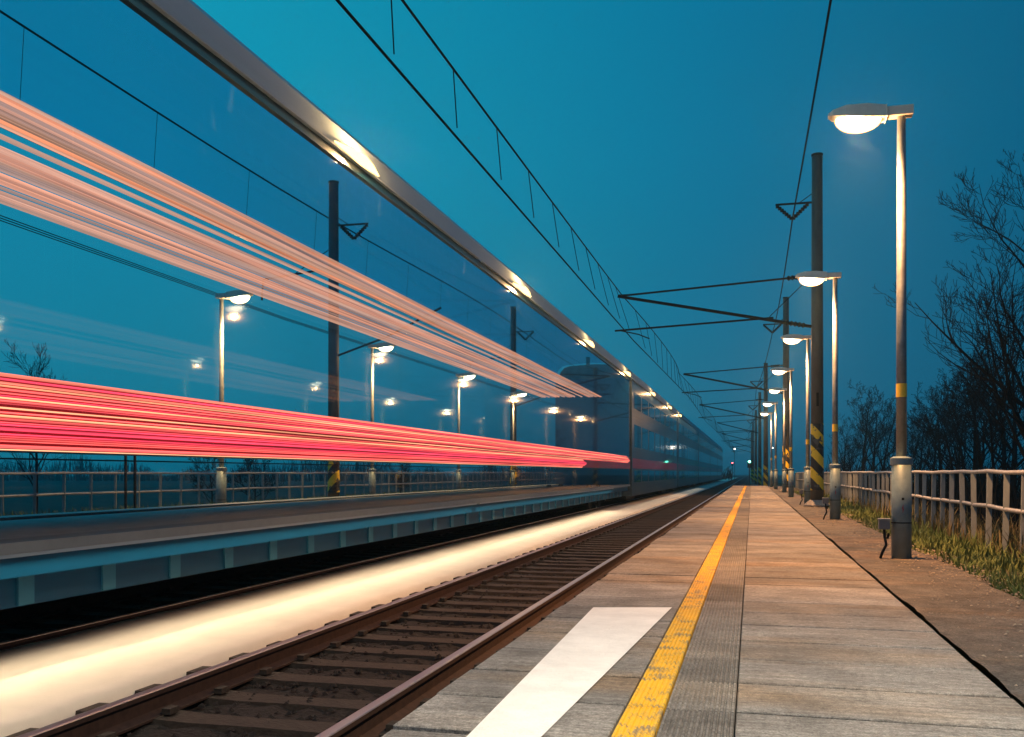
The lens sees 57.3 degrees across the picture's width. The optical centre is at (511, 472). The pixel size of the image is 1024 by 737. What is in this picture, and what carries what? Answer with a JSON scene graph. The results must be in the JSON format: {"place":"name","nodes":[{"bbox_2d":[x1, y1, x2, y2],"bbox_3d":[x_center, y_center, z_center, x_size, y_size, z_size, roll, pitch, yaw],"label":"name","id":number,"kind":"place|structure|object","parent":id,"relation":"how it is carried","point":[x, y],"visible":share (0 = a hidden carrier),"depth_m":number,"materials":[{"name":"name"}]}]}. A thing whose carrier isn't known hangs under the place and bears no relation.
{"place":"outdoors","nodes":[
{"label":"outdoors","id":0,"kind":"place"},
{"bbox_2d":[0,484,546,515],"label":"grass","id":1,"kind":"structure","parent":0,"point":[176,504],"depth_m":24.56,"materials":[{"name":"green plant"}]},
{"bbox_2d":[0,477,737,736],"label":"path","id":2,"kind":"structure","parent":0,"point":[43,683],"depth_m":8.72,"materials":[{"name":"beige concrete"}]},
{"bbox_2d":[0,475,1023,707],"bbox_3d":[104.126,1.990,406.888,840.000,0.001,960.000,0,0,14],"label":"ground","id":3,"kind":"structure","parent":0,"point":[15,505],"depth_m":89.90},
{"bbox_2d":[0,454,733,481],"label":"woods","id":4,"kind":"object","parent":3,"relation":"on","point":[95,477],"visible":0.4,"depth_m":229.42,"materials":[{"name":"black plant"}]},
{"bbox_2d":[0,476,748,736],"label":"ballast bed","id":5,"kind":"object","parent":3,"relation":"on","point":[241,709],"visible":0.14,"depth_m":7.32,"materials":[{"name":"gravel"}]},
{"bbox_2d":[0,477,727,649],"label":"railway track","id":6,"kind":"structure","parent":5,"relation":"on","point":[32,615],"depth_m":12.60,"materials":[{"name":"metal"}]},
{"bbox_2d":[0,0,722,609],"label":"passenger train","id":7,"kind":"object","parent":6,"relation":"on","point":[622,432],"visible":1,"depth_m":10.43,"materials":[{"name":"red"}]},
{"bbox_2d":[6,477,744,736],"bbox_3d":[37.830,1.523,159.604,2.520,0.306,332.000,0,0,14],"label":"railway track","id":8,"kind":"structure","parent":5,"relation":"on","point":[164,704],"depth_m":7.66,"materials":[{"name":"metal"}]},
{"bbox_2d":[698,363,767,486],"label":"catenary mast","id":9,"kind":"object","parent":3,"relation":"on","point":[765,450],"visible":0.86,"depth_m":65.06,"materials":[{"name":"black metal"}]},
{"bbox_2d":[717,392,761,484],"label":"catenary mast","id":10,"kind":"object","parent":3,"relation":"on","point":[759,446],"visible":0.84,"depth_m":88.86,"materials":[{"name":"black metal"}]},
{"bbox_2d":[722,410,757,484],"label":"catenary mast","id":11,"kind":"object","parent":3,"relation":"on","point":[755,473],"visible":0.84,"depth_m":114.06,"materials":[{"name":"black metal"}]},
{"bbox_2d":[731,432,751,480],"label":"catenary mast","id":12,"kind":"object","parent":3,"relation":"on","point":[751,455],"visible":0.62,"depth_m":172.31,"materials":[{"name":"black metal"}]},
{"bbox_2d":[730,422,753,482],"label":"catenary mast","id":13,"kind":"object","parent":3,"relation":"on","point":[752,439],"visible":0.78,"depth_m":141.28,"materials":[{"name":"black metal"}]},
{"bbox_2d":[747,460,750,485],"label":"railway signal","id":14,"kind":"object","parent":3,"relation":"on","point":[749,464],"visible":0.91,"depth_m":108.53,"materials":[{"name":"metal"}]},
{"bbox_2d":[828,414,866,468],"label":"bare tree","id":15,"kind":"object","parent":3,"relation":"on","point":[845,453],"visible":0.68,"depth_m":80.19,"materials":[{"name":"brown plant"}]},
{"bbox_2d":[838,431,861,492],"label":"bare tree","id":16,"kind":"object","parent":3,"relation":"on","point":[847,462],"visible":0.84,"depth_m":45.19,"materials":[{"name":"brown plant"}]},
{"bbox_2d":[843,380,890,470],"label":"bare tree","id":17,"kind":"object","parent":3,"relation":"on","point":[869,434],"visible":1,"depth_m":56.34,"materials":[{"name":"brown plant"}]},
{"bbox_2d":[851,384,911,470],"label":"bare tree","id":18,"kind":"object","parent":3,"relation":"on","point":[882,401],"visible":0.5,"depth_m":69.53,"materials":[{"name":"brown plant"}]},
{"bbox_2d":[871,395,923,481],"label":"bare tree","id":19,"kind":"object","parent":3,"relation":"on","point":[886,448],"visible":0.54,"depth_m":61.33,"materials":[{"name":"brown plant"}]},
{"bbox_2d":[877,395,918,469],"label":"bare tree","id":20,"kind":"object","parent":3,"relation":"on","point":[891,412],"visible":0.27,"depth_m":74.77,"materials":[{"name":"brown plant"}]},
{"bbox_2d":[773,483,1023,599],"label":"verge","id":21,"kind":"structure","parent":3,"relation":"on","point":[795,488],"depth_m":10.43,"materials":[{"name":"green plant"}]},
{"bbox_2d":[795,469,1023,551],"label":"handrail fence","id":22,"kind":"object","parent":21,"relation":"on","point":[988,505],"visible":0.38,"depth_m":14.05,"materials":[{"name":"paint"}]},
{"bbox_2d":[810,452,1023,529],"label":"undergrowth","id":23,"kind":"object","parent":21,"relation":"on","point":[1015,501],"visible":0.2,"depth_m":28.51,"materials":[{"name":"green plant"}]},
{"bbox_2d":[824,489,1023,561],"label":"weeds","id":24,"kind":"object","parent":21,"relation":"on","point":[1013,532],"visible":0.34,"depth_m":14.19,"materials":[{"name":"green plant"}]},
{"bbox_2d":[872,149,1023,457],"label":"bare tree","id":25,"kind":"object","parent":21,"relation":"on","point":[1007,392],"visible":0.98,"depth_m":18.46,"materials":[{"name":"brown plant"}]},
{"bbox_2d":[890,398,947,477],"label":"bare tree","id":26,"kind":"object","parent":3,"relation":"on","point":[918,436],"visible":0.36,"depth_m":57.36,"materials":[{"name":"brown plant"}]},
{"bbox_2d":[907,411,944,478],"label":"bare tree","id":27,"kind":"object","parent":3,"relation":"on","point":[914,457],"visible":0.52,"depth_m":51.02,"materials":[{"name":"brown plant"}]},
{"bbox_2d":[895,378,970,474],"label":"bare tree","id":28,"kind":"object","parent":3,"relation":"on","point":[938,428],"visible":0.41,"depth_m":51.70,"materials":[{"name":"brown plant"}]},
{"bbox_2d":[914,392,954,470],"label":"bare tree","id":29,"kind":"object","parent":3,"relation":"on","point":[933,428],"visible":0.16,"depth_m":71.55,"materials":[{"name":"brown plant"}]},
{"bbox_2d":[907,384,972,515],"bbox_3d":[14.114,-0.453,30.984,2.231,4.915,1.967,0,0,36],"label":"bare tree","id":30,"kind":"object","parent":3,"relation":"on","point":[946,444],"visible":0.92,"depth_m":30.76,"materials":[{"name":"brown plant"}]},
{"bbox_2d":[910,362,985,500],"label":"bare tree","id":31,"kind":"object","parent":3,"relation":"on","point":[935,398],"visible":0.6,"depth_m":47.74,"materials":[{"name":"brown plant"}]},
{"bbox_2d":[930,372,980,466],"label":"bare tree","id":32,"kind":"object","parent":3,"relation":"on","point":[958,455],"visible":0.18,"depth_m":64.35,"materials":[{"name":"brown plant"}]},
{"bbox_2d":[919,368,1023,515],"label":"bare tree","id":33,"kind":"object","parent":3,"relation":"on","point":[974,445],"visible":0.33,"depth_m":36.50,"materials":[{"name":"brown plant"}]},
{"bbox_2d":[927,349,1020,486],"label":"bare tree","id":34,"kind":"object","parent":3,"relation":"on","point":[971,421],"visible":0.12,"depth_m":63.78,"materials":[{"name":"brown plant"}]},
{"bbox_2d":[936,298,1023,518],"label":"bare tree","id":35,"kind":"object","parent":3,"relation":"on","point":[1014,424],"visible":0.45,"depth_m":34.92,"materials":[{"name":"brown plant"}]},
{"bbox_2d":[940,332,1020,496],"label":"bare tree","id":36,"kind":"object","parent":3,"relation":"on","point":[983,447],"visible":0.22,"depth_m":40.16,"materials":[{"name":"brown plant"}]},
{"bbox_2d":[946,363,1023,518],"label":"bare tree","id":37,"kind":"object","parent":3,"relation":"on","point":[991,429],"visible":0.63,"depth_m":25.58,"materials":[{"name":"brown plant"}]},
{"bbox_2d":[949,328,1023,487],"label":"bare tree","id":38,"kind":"object","parent":3,"relation":"on","point":[1003,455],"visible":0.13,"depth_m":54.23,"materials":[{"name":"brown plant"}]},
{"bbox_2d":[1000,317,1023,420],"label":"bare tree","id":39,"kind":"object","parent":3,"relation":"on","point":[1016,382],"visible":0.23,"depth_m":39.40,"materials":[{"name":"brown plant"}]},
{"bbox_2d":[0,0,1023,475],"label":"sky","id":40,"kind":"structure","parent":0,"point":[668,135],"materials":[{"name":"blue"}]},
{"bbox_2d":[768,486,1023,702],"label":"pavement","id":41,"kind":"structure","parent":0,"point":[974,637],"depth_m":6.63,"materials":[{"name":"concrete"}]},
{"bbox_2d":[615,152,829,506],"bbox_3d":[5.572,-3.730,25.102,5.651,9.200,0.680,0,0,14],"label":"catenary mast","id":42,"kind":"object","parent":41,"relation":"on","point":[817,459],"visible":0.87,"depth_m":24.38,"materials":[{"name":"metal"}]},
{"bbox_2d":[335,0,734,452],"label":"contact line","id":43,"kind":"object","parent":42,"relation":"hanging from","point":[357,23],"visible":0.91,"depth_m":11.66,"materials":[{"name":"black metal"}]},
{"bbox_2d":[748,0,831,438],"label":"feeder wire","id":44,"kind":"object","parent":42,"relation":"hanging from","point":[823,41],"visible":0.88,"depth_m":17.95,"materials":[{"name":"black metal"}]},
{"bbox_2d":[682,297,789,490],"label":"catenary mast","id":45,"kind":"object","parent":41,"relation":"on","point":[785,345],"visible":0.73,"depth_m":44.36,"materials":[{"name":"black metal"}]},
{"bbox_2d":[760,411,772,486],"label":"street lamp","id":46,"kind":"object","parent":41,"relation":"on","point":[764,413],"visible":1,"depth_m":58.27,"materials":[{"name":"metal"}]},
{"bbox_2d":[762,401,777,488],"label":"street lamp","id":47,"kind":"object","parent":41,"relation":"on","point":[767,403],"visible":0.98,"depth_m":50.03,"materials":[{"name":"metal"}]},
{"bbox_2d":[768,387,786,491],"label":"street lamp","id":48,"kind":"object","parent":41,"relation":"on","point":[774,390],"visible":1,"depth_m":41.85,"materials":[{"name":"metal"}]},
{"bbox_2d":[770,367,793,496],"bbox_3d":[9.794,-1.470,33.931,0.832,4.700,0.247,0,0,14],"label":"street lamp","id":49,"kind":"object","parent":41,"relation":"on","point":[778,370],"visible":0.98,"depth_m":33.81,"materials":[{"name":"metal"}]},
{"bbox_2d":[781,334,810,503],"bbox_3d":[7.853,-1.470,25.861,0.832,4.700,0.247,0,0,14],"label":"street lamp","id":50,"kind":"object","parent":41,"relation":"on","point":[791,339],"visible":0.89,"depth_m":25.75,"materials":[{"name":"metal"}]},
{"bbox_2d":[799,490,803,504],"bbox_3d":[7.963,0.678,25.770,0.120,0.417,0.100,0,0,14],"label":"junction box","id":51,"kind":"object","parent":41,"relation":"on","point":[801,492],"visible":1,"depth_m":25.74,"materials":[{"name":"grey plastic"}]},
{"bbox_2d":[795,271,841,519],"bbox_3d":[5.816,-1.470,17.783,0.832,4.700,0.247,0,0,14],"label":"street lamp","id":52,"kind":"object","parent":41,"relation":"on","point":[810,278],"visible":1,"depth_m":17.67,"materials":[{"name":"metal"}]},
{"bbox_2d":[822,498,828,519],"bbox_3d":[5.926,0.678,17.693,0.120,0.417,0.100,0,0,14],"label":"junction box","id":53,"kind":"object","parent":41,"relation":"on","point":[825,501],"visible":1,"depth_m":17.66,"materials":[{"name":"grey plastic"}]},
{"bbox_2d":[828,103,913,558],"bbox_3d":[3.730,-1.470,9.750,0.832,4.700,0.247,0,0,14],"label":"street lamp","id":54,"kind":"object","parent":41,"relation":"on","point":[858,118],"visible":1,"depth_m":9.63,"materials":[{"name":"metal"}]},
{"bbox_2d":[877,518,890,558],"bbox_3d":[3.840,0.678,9.660,0.120,0.417,0.100,0,0,14],"label":"junction box","id":55,"kind":"object","parent":41,"relation":"on","point":[884,524],"visible":1,"depth_m":9.63,"materials":[{"name":"grey plastic"}]},
{"bbox_2d":[791,504,1023,685],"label":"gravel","id":56,"kind":"structure","parent":0,"point":[916,549],"depth_m":8.33,"materials":[{"name":"brown gravel"}]},
{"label":"far verge","id":57,"kind":"structure","parent":0,"visible":0},
{"bbox_2d":[0,338,66,513],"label":"bare tree","id":58,"kind":"object","parent":57,"relation":"on","point":[36,454],"visible":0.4,"depth_m":19.87,"materials":[{"name":"brown plant"}]},
{"bbox_2d":[124,456,135,508],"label":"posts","id":59,"kind":"object","parent":57,"relation":"on","point":[125,484],"visible":0.24,"depth_m":19.13,"materials":[{"name":"black metal"}]},
{"bbox_2d":[185,458,231,502],"bbox_3d":[-9.235,-0.003,28.723,1.592,2.450,1.203,0,0,14],"label":"bare bush","id":60,"kind":"object","parent":57,"relation":"on","point":[196,465],"visible":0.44,"depth_m":28.61,"materials":[{"name":"brown plant"}]},
{"bbox_2d":[215,290,253,503],"bbox_3d":[-5.758,-1.420,19.434,0.832,4.700,0.247,0,0,14],"label":"street lamp","id":61,"kind":"object","parent":57,"relation":"on","point":[238,296],"visible":0.86,"depth_m":19.46,"materials":[{"name":"metal"}]},
{"bbox_2d":[227,459,283,500],"bbox_3d":[-9.522,0.062,34.390,1.911,2.940,1.444,0,0,-43],"label":"bare bush","id":62,"kind":"object","parent":57,"relation":"on","point":[249,469],"visible":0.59,"depth_m":34.27,"materials":[{"name":"brown plant"}]},
{"bbox_2d":[0,472,549,515],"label":"handrail fence","id":63,"kind":"object","parent":57,"relation":"on","point":[90,492],"visible":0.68,"depth_m":26.16,"materials":[{"name":"metal"}]},
{"bbox_2d":[261,180,441,496],"bbox_3d":[-4.591,-3.630,26.361,5.493,9.200,0.680,0,0,14],"label":"catenary mast","id":64,"kind":"object","parent":57,"relation":"on","point":[333,402],"visible":0.74,"depth_m":26.35,"materials":[{"name":"black metal"}]},
{"bbox_2d":[0,10,573,365],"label":"contact line","id":65,"kind":"object","parent":64,"relation":"hanging from","point":[84,65],"visible":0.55,"depth_m":22.63,"materials":[{"name":"black metal"}]},
{"bbox_2d":[368,342,395,494],"bbox_3d":[-3.774,-1.420,27.184,0.832,4.700,0.247,0,0,14],"label":"street lamp","id":66,"kind":"object","parent":57,"relation":"on","point":[384,347],"visible":0.81,"depth_m":27.20,"materials":[{"name":"metal"}]},
{"bbox_2d":[383,463,414,492],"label":"bare bush","id":67,"kind":"object","parent":57,"relation":"on","point":[399,486],"visible":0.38,"depth_m":42.35,"materials":[{"name":"brown plant"}]},
{"bbox_2d":[455,372,476,489],"bbox_3d":[-1.716,-1.420,35.225,0.832,4.700,0.247,0,0,14],"label":"street lamp","id":68,"kind":"object","parent":57,"relation":"on","point":[468,375],"visible":0.86,"depth_m":35.24,"materials":[{"name":"metal"}]},
{"bbox_2d":[473,306,546,486],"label":"catenary mast","id":69,"kind":"object","parent":57,"relation":"on","point":[513,331],"visible":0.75,"depth_m":46.31,"materials":[{"name":"black metal"}]},
{"bbox_2d":[510,391,527,486],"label":"street lamp","id":70,"kind":"object","parent":57,"relation":"on","point":[521,393],"visible":0.84,"depth_m":43.27,"materials":[{"name":"metal"}]},
{"bbox_2d":[586,357,589,364],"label":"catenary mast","id":71,"kind":"object","parent":57,"relation":"on","point":[587,360],"visible":0.07,"depth_m":66.62,"materials":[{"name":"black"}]},
{"bbox_2d":[0,215,554,404],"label":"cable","id":72,"kind":"object","parent":71,"relation":"attached to","point":[204,288],"visible":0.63,"depth_m":21.40,"materials":[{"name":"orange metal"}]},
{"bbox_2d":[0,217,552,404],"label":"cable","id":73,"kind":"object","parent":72,"relation":"on","point":[202,289],"visible":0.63,"depth_m":21.44,"materials":[{"name":"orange metal"}]},
{"bbox_2d":[0,220,553,405],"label":"cable","id":74,"kind":"object","parent":73,"relation":"on","point":[207,292],"visible":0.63,"depth_m":21.79,"materials":[{"name":"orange metal"}]},
{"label":"platform wall","id":75,"kind":"structure","parent":0,"visible":0},
{"bbox_2d":[382,485,1023,736],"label":"platform","id":76,"kind":"structure","parent":75,"relation":"on","point":[836,641],"depth_m":4.43,"materials":[{"name":"concrete"}]},
{"bbox_2d":[467,607,671,736],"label":"platform white marking","id":77,"kind":"object","parent":76,"relation":"on","point":[577,662],"visible":1,"depth_m":4.06,"materials":[{"name":"paint"}]},
{"bbox_2d":[611,485,746,736],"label":"platform line","id":78,"kind":"object","parent":76,"relation":"attached to","point":[643,713],"visible":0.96,"depth_m":4.37,"materials":[{"name":"yellow paint"}]},
{"bbox_2d":[656,486,750,736],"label":"platform tactile strip","id":79,"kind":"object","parent":76,"relation":"on","point":[702,702],"visible":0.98,"depth_m":4.38,"materials":[{"name":"concrete"}]}
]}

